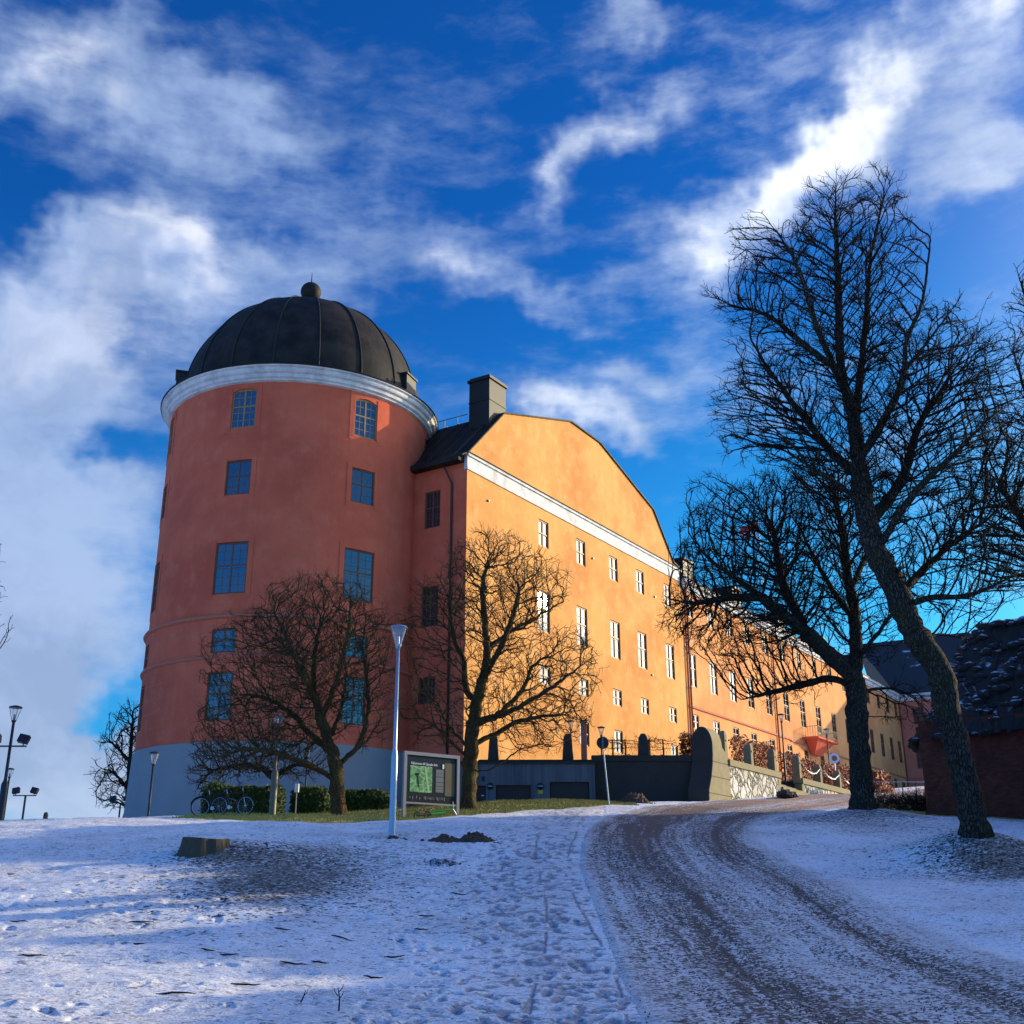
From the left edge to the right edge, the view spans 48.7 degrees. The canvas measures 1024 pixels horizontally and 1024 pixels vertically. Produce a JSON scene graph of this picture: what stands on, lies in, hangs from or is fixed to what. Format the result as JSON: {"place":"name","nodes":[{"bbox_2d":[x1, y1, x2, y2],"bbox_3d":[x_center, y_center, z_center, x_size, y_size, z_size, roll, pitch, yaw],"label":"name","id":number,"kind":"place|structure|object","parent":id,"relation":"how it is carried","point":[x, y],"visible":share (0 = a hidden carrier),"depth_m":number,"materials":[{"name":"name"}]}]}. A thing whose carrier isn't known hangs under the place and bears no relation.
{"place":"outdoors","nodes":[
{"label":"outdoors","id":0,"kind":"place"},
{"bbox_2d":[172,798,638,821],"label":"grass","id":1,"kind":"structure","parent":0,"point":[365,817],"depth_m":43.36,"materials":[{"name":"green plant"}]},
{"bbox_2d":[0,786,1023,1023],"bbox_3d":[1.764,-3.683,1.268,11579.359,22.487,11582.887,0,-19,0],"label":"ground","id":2,"kind":"structure","parent":0,"point":[513,934],"depth_m":18.14,"materials":[{"name":"white snow"}]},
{"bbox_2d":[0,705,30,820],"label":"street lamp","id":3,"kind":"object","parent":2,"relation":"on","point":[23,739],"visible":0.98,"depth_m":39.33,"materials":[{"name":"black metal"}]},
{"bbox_2d":[12,787,39,818],"bbox_3d":[-25.965,16.259,59.868,1.424,3.341,0.321,0,-19,0],"label":"floodlight pole","id":4,"kind":"object","parent":2,"relation":"on","point":[33,790],"visible":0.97,"depth_m":60.22,"materials":[{"name":"black metal"}]},
{"bbox_2d":[84,699,139,817],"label":"bare tree","id":5,"kind":"object","parent":2,"relation":"on","point":[108,772],"visible":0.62,"depth_m":93.93,"materials":[{"name":"brown plant"}]},
{"bbox_2d":[147,751,159,816],"bbox_3d":[-14.330,11.002,44.862,0.426,2.979,0.426,0,-19,0],"label":"street lamp","id":6,"kind":"object","parent":2,"relation":"on","point":[151,782],"visible":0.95,"depth_m":44.95,"materials":[{"name":"black metal"}]},
{"bbox_2d":[177,837,230,857],"bbox_3d":[-6.678,7.318,24.537,1.343,0.490,1.048,0,-19,0],"label":"tree stump","id":7,"kind":"object","parent":2,"relation":"on","point":[191,847],"visible":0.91,"depth_m":24.23,"materials":[{"name":"brown wood"}]},
{"bbox_2d":[190,787,239,814],"bbox_3d":[-10.979,10.753,41.880,1.787,1.066,0.573,0,-19,0],"label":"bicycle","id":8,"kind":"object","parent":2,"relation":"on","point":[205,798],"visible":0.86,"depth_m":41.81,"materials":[{"name":"black metal"}]},
{"bbox_2d":[210,786,253,814],"bbox_3d":[-10.273,10.675,41.729,1.755,1.066,0.563,-9,-21,26],"label":"bicycle","id":9,"kind":"object","parent":2,"relation":"on","point":[229,806],"visible":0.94,"depth_m":41.65,"materials":[{"name":"black metal"}]},
{"bbox_2d":[7,873,465,994],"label":"fallen twigs","id":10,"kind":"object","parent":2,"relation":"on","point":[172,992],"visible":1,"depth_m":14.14,"materials":[{"name":"brown wood"}]},
{"bbox_2d":[198,780,286,813],"bbox_3d":[-10.718,11.689,45.107,3.409,1.879,1.489,0,-19,0],"label":"hedge","id":11,"kind":"object","parent":2,"relation":"on","point":[259,795],"visible":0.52,"depth_m":44.70,"materials":[{"name":"green plant"}]},
{"bbox_2d":[184,729,328,795],"bbox_3d":[-12.664,13.660,56.535,7.796,5.421,4.310,0,-19,0],"label":"round tree","id":12,"kind":"object","parent":2,"relation":"on","point":[267,771],"visible":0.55,"depth_m":56.76,"materials":[{"name":"brown plant"}]},
{"bbox_2d":[269,719,279,814],"bbox_3d":[-9.039,9.758,43.175,0.434,4.146,0.434,0,-19,0],"label":"globe lamp","id":13,"kind":"object","parent":2,"relation":"on","point":[273,792],"visible":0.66,"depth_m":42.85,"materials":[{"name":"grey metal"}]},
{"bbox_2d":[123,277,438,817],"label":"round tower","id":14,"kind":"structure","parent":2,"relation":"on","point":[285,418],"depth_m":74.49,"materials":[{"name":"red paint"}]},
{"bbox_2d":[138,687,144,731],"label":"window","id":15,"kind":"structure","parent":14,"relation":"in","point":[142,699],"depth_m":74.60,"materials":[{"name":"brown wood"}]},
{"bbox_2d":[151,564,159,613],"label":"window","id":16,"kind":"structure","parent":14,"relation":"in","point":[157,569],"depth_m":77.40,"materials":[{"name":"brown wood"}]},
{"bbox_2d":[205,672,232,720],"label":"window","id":17,"kind":"structure","parent":14,"relation":"in","point":[225,678],"depth_m":69.46,"materials":[{"name":"blue glass"}]},
{"bbox_2d":[211,629,236,652],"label":"window","id":18,"kind":"structure","parent":14,"relation":"in","point":[226,632],"depth_m":70.55,"materials":[{"name":"blue glass"}]},
{"bbox_2d":[213,542,248,594],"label":"window","id":19,"kind":"structure","parent":14,"relation":"in","point":[231,558],"depth_m":72.17,"materials":[{"name":"blue glass"}]},
{"bbox_2d":[225,460,251,495],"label":"window","id":20,"kind":"structure","parent":14,"relation":"in","point":[238,472],"depth_m":74.19,"materials":[{"name":"blue glass"}]},
{"bbox_2d":[231,389,256,428],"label":"window","id":21,"kind":"structure","parent":14,"relation":"in","point":[244,401],"depth_m":75.80,"materials":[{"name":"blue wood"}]},
{"bbox_2d":[341,676,365,725],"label":"window","id":22,"kind":"structure","parent":14,"relation":"in","point":[347,706],"depth_m":71.10,"materials":[{"name":"blue glass"}]},
{"bbox_2d":[345,634,366,658],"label":"window","id":23,"kind":"structure","parent":14,"relation":"in","point":[351,644],"depth_m":72.12,"materials":[{"name":"blue glass"}]},
{"bbox_2d":[342,548,373,602],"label":"window","id":24,"kind":"structure","parent":14,"relation":"in","point":[358,565],"depth_m":73.93,"materials":[{"name":"blue glass"}]},
{"bbox_2d":[351,468,373,505],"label":"window","id":25,"kind":"structure","parent":14,"relation":"in","point":[362,486],"depth_m":75.87,"materials":[{"name":"blue glass"}]},
{"bbox_2d":[354,399,376,440],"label":"window","id":26,"kind":"structure","parent":14,"relation":"in","point":[365,411],"depth_m":77.48,"materials":[{"name":"blue glass"}]},
{"bbox_2d":[183,566,404,814],"bbox_3d":[-8.325,7.001,44.081,8.416,10.049,5.672,0,-19,0],"label":"round tree","id":27,"kind":"object","parent":2,"relation":"on","point":[330,748],"visible":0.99,"depth_m":43.73,"materials":[{"name":"brown plant"}]},
{"bbox_2d":[288,785,330,813],"bbox_3d":[-8.512,12.480,47.984,1.881,1.727,1.436,0,-19,0],"label":"hedge","id":28,"kind":"object","parent":2,"relation":"on","point":[309,800],"visible":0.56,"depth_m":47.59,"materials":[{"name":"green plant"}]},
{"bbox_2d":[345,787,398,811],"bbox_3d":[-6.415,12.950,49.962,2.792,1.528,1.492,0,-19,0],"label":"hedge","id":29,"kind":"object","parent":2,"relation":"on","point":[366,799],"visible":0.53,"depth_m":49.53,"materials":[{"name":"green plant"}]},
{"bbox_2d":[388,624,407,836],"bbox_3d":[-2.964,5.628,28.733,0.470,5.656,0.470,0,-19,0],"label":"street lamp","id":30,"kind":"object","parent":2,"relation":"on","point":[393,795],"visible":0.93,"depth_m":28.52,"materials":[{"name":"grey metal"}]},
{"bbox_2d":[401,751,459,816],"bbox_3d":[-2.980,10.388,41.638,2.508,2.947,0.120,15,-24,-37],"label":"map board","id":31,"kind":"object","parent":2,"relation":"on","point":[430,778],"visible":1,"depth_m":41.77,"materials":[{"name":"grey paint"}]},
{"bbox_2d":[413,802,456,817],"bbox_3d":[-2.759,10.683,40.547,1.840,0.662,0.137,14,-23,-35],"label":"kick scooter","id":32,"kind":"object","parent":2,"relation":"on","point":[435,812],"visible":0.94,"depth_m":40.45,"materials":[{"name":"green paint"}]},
{"bbox_2d":[423,858,469,866],"bbox_3d":[-1.480,7.504,23.887,1.292,0.364,0.741,0,-19,0],"label":"earth heap","id":33,"kind":"object","parent":2,"relation":"on","point":[438,862],"visible":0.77,"depth_m":23.83,"materials":[{"name":"soil"}]},
{"bbox_2d":[420,831,497,842],"bbox_3d":[-1.272,7.920,27.194,2.239,0.488,0.962,0,-19,0],"label":"earth heap","id":34,"kind":"object","parent":2,"relation":"on","point":[474,837],"visible":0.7,"depth_m":27.07,"materials":[{"name":"soil"}]},
{"bbox_2d":[393,521,608,809],"bbox_3d":[-0.540,6.362,47.383,9.380,12.548,5.217,0,-19,0],"label":"round tree","id":35,"kind":"object","parent":2,"relation":"on","point":[471,741],"visible":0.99,"depth_m":47.32,"materials":[{"name":"brown plant"}]},
{"bbox_2d":[358,374,687,806],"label":"gabled wing","id":36,"kind":"structure","parent":2,"relation":"on","point":[571,495],"depth_m":86.33,"materials":[{"name":"orange paint"}]},
{"bbox_2d":[419,677,434,704],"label":"window","id":37,"kind":"structure","parent":36,"relation":"in","point":[431,679],"depth_m":75.01,"materials":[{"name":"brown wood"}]},
{"bbox_2d":[422,586,437,626],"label":"window","id":38,"kind":"structure","parent":36,"relation":"in","point":[424,612],"depth_m":76.80,"materials":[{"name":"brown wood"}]},
{"bbox_2d":[425,491,439,528],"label":"window","id":39,"kind":"structure","parent":36,"relation":"in","point":[432,519],"depth_m":79.05,"materials":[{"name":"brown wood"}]},
{"bbox_2d":[539,520,547,548],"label":"window","id":40,"kind":"structure","parent":36,"relation":"in","point":[543,529],"depth_m":85.83,"materials":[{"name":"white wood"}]},
{"bbox_2d":[538,590,548,633],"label":"window","id":41,"kind":"structure","parent":36,"relation":"in","point":[546,621],"depth_m":83.80,"materials":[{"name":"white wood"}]},
{"bbox_2d":[540,666,548,684],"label":"window","id":42,"kind":"structure","parent":36,"relation":"in","point":[543,670],"depth_m":82.24,"materials":[{"name":"white wood"}]},
{"bbox_2d":[576,539,584,566],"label":"window","id":43,"kind":"structure","parent":36,"relation":"in","point":[579,544],"depth_m":90.37,"materials":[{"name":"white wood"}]},
{"bbox_2d":[577,606,586,646],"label":"window","id":44,"kind":"structure","parent":36,"relation":"in","point":[581,613],"depth_m":88.45,"materials":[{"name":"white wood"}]},
{"bbox_2d":[579,678,587,695],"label":"window","id":45,"kind":"structure","parent":36,"relation":"in","point":[581,684],"depth_m":86.80,"materials":[{"name":"white wood"}]},
{"bbox_2d":[609,556,616,581],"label":"window","id":46,"kind":"structure","parent":36,"relation":"in","point":[612,561],"depth_m":94.80,"materials":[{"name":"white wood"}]},
{"bbox_2d":[610,620,619,659],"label":"window","id":47,"kind":"structure","parent":36,"relation":"in","point":[614,627],"depth_m":92.80,"materials":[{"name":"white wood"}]},
{"bbox_2d":[613,689,620,706],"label":"window","id":48,"kind":"structure","parent":36,"relation":"in","point":[616,693],"depth_m":91.25,"materials":[{"name":"white wood"}]},
{"bbox_2d":[614,730,621,753],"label":"window","id":49,"kind":"structure","parent":36,"relation":"in","point":[617,734],"depth_m":90.15,"materials":[{"name":"white wood"}]},
{"bbox_2d":[636,570,642,593],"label":"window","id":50,"kind":"structure","parent":36,"relation":"in","point":[639,575],"depth_m":98.74,"materials":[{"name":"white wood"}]},
{"bbox_2d":[638,632,646,669],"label":"window","id":51,"kind":"structure","parent":36,"relation":"in","point":[641,637],"depth_m":96.76,"materials":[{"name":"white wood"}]},
{"bbox_2d":[641,698,647,714],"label":"window","id":52,"kind":"structure","parent":36,"relation":"in","point":[644,702],"depth_m":95.20,"materials":[{"name":"white wood"}]},
{"bbox_2d":[666,644,673,679],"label":"window","id":53,"kind":"structure","parent":36,"relation":"in","point":[669,649],"depth_m":101.17,"materials":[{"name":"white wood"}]},
{"bbox_2d":[669,707,675,722],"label":"window","id":54,"kind":"structure","parent":36,"relation":"in","point":[672,711],"depth_m":99.64,"materials":[{"name":"white wood"}]},
{"bbox_2d":[459,761,594,803],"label":"garage","id":55,"kind":"structure","parent":2,"relation":"on","point":[543,780],"depth_m":60.16,"materials":[{"name":"concrete"}]},
{"bbox_2d":[476,786,485,801],"bbox_3d":[-1.683,15.725,59.783,0.554,2.390,0.190,0,-19,0],"label":"side door","id":56,"kind":"structure","parent":55,"relation":"in","point":[481,790],"depth_m":60.06,"materials":[{"name":"grey paint"}]},
{"bbox_2d":[496,785,529,800],"bbox_3d":[0.071,15.627,59.866,1.799,2.630,0.095,0,-19,0],"label":"garage door","id":57,"kind":"structure","parent":55,"relation":"in","point":[505,792],"depth_m":60.06,"materials":[{"name":"black metal"}]},
{"bbox_2d":[550,782,588,799],"bbox_3d":[3.055,15.627,59.866,2.054,2.630,0.095,0,-19,0],"label":"garage door","id":58,"kind":"structure","parent":55,"relation":"in","point":[570,790],"depth_m":60.09,"materials":[{"name":"black metal"}]},
{"bbox_2d":[597,736,609,804],"bbox_3d":[3.946,11.289,48.758,0.535,3.198,0.105,0,-19,0],"label":"traffic sign","id":59,"kind":"object","parent":2,"relation":"on","point":[602,742],"visible":0.98,"depth_m":49.10,"materials":[{"name":"black metal"}]},
{"bbox_2d":[613,792,654,803],"bbox_3d":[5.665,13.399,52.471,2.506,0.861,2.042,0,-19,0],"label":"brush pile","id":60,"kind":"object","parent":2,"relation":"on","point":[631,797],"visible":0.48,"depth_m":52.10,"materials":[{"name":"plant"}]},
{"bbox_2d":[591,755,691,801],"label":"retaining wall","id":61,"kind":"structure","parent":2,"relation":"on","point":[653,778],"depth_m":60.68,"materials":[{"name":"concrete"}]},
{"bbox_2d":[638,733,648,754],"bbox_3d":[7.130,12.853,61.517,0.620,1.550,0.650,0,-19,0],"label":"stone post","id":62,"kind":"object","parent":61,"relation":"on","point":[642,745],"visible":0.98,"depth_m":61.31,"materials":[{"name":"grey stone"}]},
{"bbox_2d":[688,726,730,801],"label":"gate pier","id":63,"kind":"structure","parent":2,"relation":"on","point":[710,776],"depth_m":60.87,"materials":[{"name":"stone"}]},
{"bbox_2d":[674,557,908,787],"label":"long wing","id":64,"kind":"structure","parent":2,"relation":"on","point":[714,703],"depth_m":123.67,"materials":[{"name":"orange paint"}]},
{"bbox_2d":[688,654,695,687],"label":"window","id":65,"kind":"structure","parent":64,"relation":"in","point":[692,657],"depth_m":105.13,"materials":[{"name":"white wood"}]},
{"bbox_2d":[709,662,716,694],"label":"window","id":66,"kind":"structure","parent":64,"relation":"in","point":[712,672],"depth_m":108.86,"materials":[{"name":"white wood"}]},
{"bbox_2d":[729,672,736,702],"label":"window","id":67,"kind":"structure","parent":64,"relation":"in","point":[733,698],"depth_m":112.72,"materials":[{"name":"white wood"}]},
{"bbox_2d":[784,694,789,721],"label":"window","id":68,"kind":"structure","parent":64,"relation":"in","point":[786,710],"depth_m":124.94,"materials":[{"name":"white wood"}]},
{"bbox_2d":[799,699,805,727],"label":"window","id":69,"kind":"structure","parent":64,"relation":"in","point":[802,711],"depth_m":129.32,"materials":[{"name":"white wood"}]},
{"bbox_2d":[654,448,936,809],"bbox_3d":[9.665,3.883,38.854,8.024,13.003,7.497,16,-25,-39],"label":"bare tree","id":70,"kind":"object","parent":2,"relation":"on","point":[796,620],"visible":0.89,"depth_m":38.59,"materials":[{"name":"brown plant"}]},
{"bbox_2d":[701,159,1023,838],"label":"bare tree","id":71,"kind":"object","parent":2,"relation":"on","point":[924,648],"visible":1,"depth_m":29.06,"materials":[{"name":"brown plant"}]},
{"bbox_2d":[850,788,903,808],"bbox_3d":[16.663,12.836,50.547,3.164,1.033,1.566,0,-19,0],"label":"shrub","id":72,"kind":"object","parent":2,"relation":"on","point":[878,801],"visible":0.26,"depth_m":50.34,"materials":[{"name":"plant"}]},
{"bbox_2d":[872,769,894,792],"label":"hedge","id":73,"kind":"object","parent":2,"relation":"on","point":[879,775],"visible":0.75,"depth_m":75.98,"materials":[{"name":"red plant"}]},
{"bbox_2d":[878,787,915,809],"bbox_3d":[16.766,12.611,49.706,3.471,1.155,2.075,0,-19,0],"label":"shrub","id":74,"kind":"object","parent":2,"relation":"on","point":[896,801],"visible":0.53,"depth_m":49.41,"materials":[{"name":"plant"}]},
{"bbox_2d":[887,784,925,810],"bbox_3d":[17.375,12.300,48.621,2.819,1.264,1.833,9,-21,-24],"label":"shrub","id":75,"kind":"object","parent":2,"relation":"on","point":[909,801],"visible":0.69,"depth_m":48.42,"materials":[{"name":"plant"}]},
{"bbox_2d":[863,633,970,786],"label":"side wing","id":76,"kind":"structure","parent":2,"relation":"on","point":[913,671],"depth_m":169.55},
{"bbox_2d":[913,708,924,723],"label":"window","id":77,"kind":"structure","parent":76,"relation":"in","point":[920,718],"depth_m":164.27,"materials":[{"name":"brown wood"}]},
{"bbox_2d":[912,789,926,810],"bbox_3d":[17.846,12.215,48.070,2.030,1.211,1.440,0,-19,0],"label":"shrub","id":78,"kind":"object","parent":2,"relation":"on","point":[923,803],"visible":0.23,"depth_m":48.02,"materials":[{"name":"plant"}]},
{"bbox_2d":[907,616,1023,818],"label":"building","id":79,"kind":"structure","parent":2,"relation":"on","point":[988,668],"depth_m":46.11,"materials":[{"name":"brick"}]},
{"bbox_2d":[931,261,1023,596],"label":"bare tree","id":80,"kind":"object","parent":2,"relation":"on","point":[1021,525],"visible":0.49,"depth_m":32.85,"materials":[{"name":"brown plant"}]},
{"bbox_2d":[0,0,1023,819],"label":"sky","id":81,"kind":"structure","parent":0,"point":[539,197],"materials":[{"name":"blue"}]},
{"bbox_2d":[477,760,793,799],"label":"terrace","id":82,"kind":"structure","parent":0,"point":[790,783],"depth_m":61.40,"materials":[{"name":"stone"}]},
{"bbox_2d":[488,738,498,761],"bbox_3d":[-1.010,12.853,61.517,0.620,1.550,0.650,0,-19,0],"label":"stone post","id":83,"kind":"object","parent":82,"relation":"on","point":[493,755],"visible":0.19,"depth_m":61.17,"materials":[{"name":"grey stone"}]},
{"bbox_2d":[562,733,573,761],"bbox_3d":[3.031,12.853,61.517,0.620,1.550,0.650,0,-19,0],"label":"stone post","id":84,"kind":"object","parent":82,"relation":"on","point":[567,755],"visible":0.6,"depth_m":61.21,"materials":[{"name":"grey stone"}]},
{"bbox_2d":[580,720,586,759],"bbox_3d":[4.086,13.114,64.230,0.420,2.522,0.420,0,-19,0],"label":"gate post","id":85,"kind":"object","parent":82,"relation":"on","point":[584,746],"visible":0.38,"depth_m":64.08,"materials":[{"name":"stone"}]},
{"bbox_2d":[595,732,676,754],"bbox_3d":[6.993,13.329,63.629,4.638,1.831,0.519,0,-19,0],"label":"espalier tree","id":86,"kind":"object","parent":82,"relation":"on","point":[649,741],"visible":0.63,"depth_m":63.70,"materials":[{"name":"brown plant"}]},
{"bbox_2d":[677,731,692,754],"bbox_3d":[9.999,12.973,62.386,1.790,1.737,0.905,0,-19,0],"label":"hedge","id":87,"kind":"object","parent":82,"relation":"on","point":[684,749],"visible":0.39,"depth_m":62.30,"materials":[{"name":"red plant"}]},
{"bbox_2d":[728,734,761,765],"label":"hedge","id":88,"kind":"object","parent":82,"relation":"on","point":[739,754],"visible":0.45,"depth_m":67.66,"materials":[{"name":"red plant"}]},
{"bbox_2d":[728,759,781,799],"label":"stone wall","id":89,"kind":"structure","parent":82,"relation":"on","point":[749,780],"depth_m":64.87,"materials":[{"name":"grey stone"}]},
{"bbox_2d":[719,731,727,755],"bbox_3d":[11.800,13.150,63.010,0.410,1.900,0.450,-12,-22,31],"label":"stone post","id":90,"kind":"object","parent":89,"relation":"on","point":[723,736],"visible":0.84,"depth_m":63.00,"materials":[{"name":"grey stone"}]},
{"bbox_2d":[743,744,753,764],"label":"stone post","id":91,"kind":"object","parent":89,"relation":"on","point":[748,753],"visible":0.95,"depth_m":65.77,"materials":[{"name":"grey stone"}]},
{"bbox_2d":[767,749,776,770],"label":"stone post","id":92,"kind":"object","parent":89,"relation":"on","point":[771,760],"visible":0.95,"depth_m":68.84,"materials":[{"name":"grey stone"}]},
{"bbox_2d":[753,741,779,768],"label":"hedge","id":93,"kind":"object","parent":82,"relation":"on","point":[763,746],"visible":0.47,"depth_m":70.53,"materials":[{"name":"red plant"}]},
{"bbox_2d":[777,713,786,785],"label":"street lamp","id":94,"kind":"object","parent":82,"relation":"on","point":[781,721],"visible":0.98,"depth_m":72.98,"materials":[{"name":"black metal"}]},
{"bbox_2d":[776,751,804,780],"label":"hedge","id":95,"kind":"object","parent":82,"relation":"on","point":[788,762],"visible":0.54,"depth_m":73.76,"materials":[{"name":"red plant"}]},
{"bbox_2d":[781,784,808,794],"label":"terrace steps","id":96,"kind":"structure","parent":82,"relation":"on","point":[791,789],"depth_m":69.33,"materials":[{"name":"stone"}]},
{"bbox_2d":[801,758,825,782],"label":"hedge","id":97,"kind":"object","parent":82,"relation":"on","point":[809,764],"visible":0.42,"depth_m":77.25,"materials":[{"name":"red plant"}]},
{"bbox_2d":[793,778,849,793],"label":"stone wall","id":98,"kind":"structure","parent":82,"relation":"on","point":[809,786],"depth_m":74.23,"materials":[{"name":"beige stone"}]},
{"bbox_2d":[791,755,801,782],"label":"stone post","id":99,"kind":"object","parent":98,"relation":"on","point":[796,769],"visible":1,"depth_m":72.33,"materials":[{"name":"grey stone"}]},
{"bbox_2d":[813,765,822,782],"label":"stone post","id":100,"kind":"object","parent":98,"relation":"on","point":[817,777],"visible":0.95,"depth_m":75.65,"materials":[{"name":"grey stone"}]},
{"bbox_2d":[832,770,841,787],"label":"stone post","id":101,"kind":"object","parent":98,"relation":"on","point":[837,782],"visible":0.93,"depth_m":78.98,"materials":[{"name":"grey stone"}]},
{"bbox_2d":[818,762,842,785],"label":"hedge","id":102,"kind":"object","parent":82,"relation":"on","point":[828,780],"visible":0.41,"depth_m":80.54,"materials":[{"name":"red plant"}]},
{"bbox_2d":[837,764,849,789],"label":"hedge","id":103,"kind":"object","parent":82,"relation":"on","point":[844,771],"visible":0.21,"depth_m":83.85,"materials":[{"name":"red plant"}]},
{"bbox_2d":[559,789,1023,1023],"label":"road","id":104,"kind":"structure","parent":0,"point":[707,846],"depth_m":16.03,"materials":[{"name":"gravel"}]},
{"bbox_2d":[776,789,798,798],"bbox_3d":[15.088,15.469,61.815,1.276,0.600,1.008,0,-19,0],"label":"boulder","id":105,"kind":"object","parent":104,"relation":"on","point":[784,794],"visible":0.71,"depth_m":61.53,"materials":[{"name":"stone"}]},
{"bbox_2d":[873,781,923,796],"bbox_3d":[20.820,15.097,60.373,4.592,1.385,0.047,0,-19,0],"label":"iron railing","id":106,"kind":"object","parent":104,"relation":"on","point":[896,781],"visible":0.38,"depth_m":60.59,"materials":[{"name":"black metal"}]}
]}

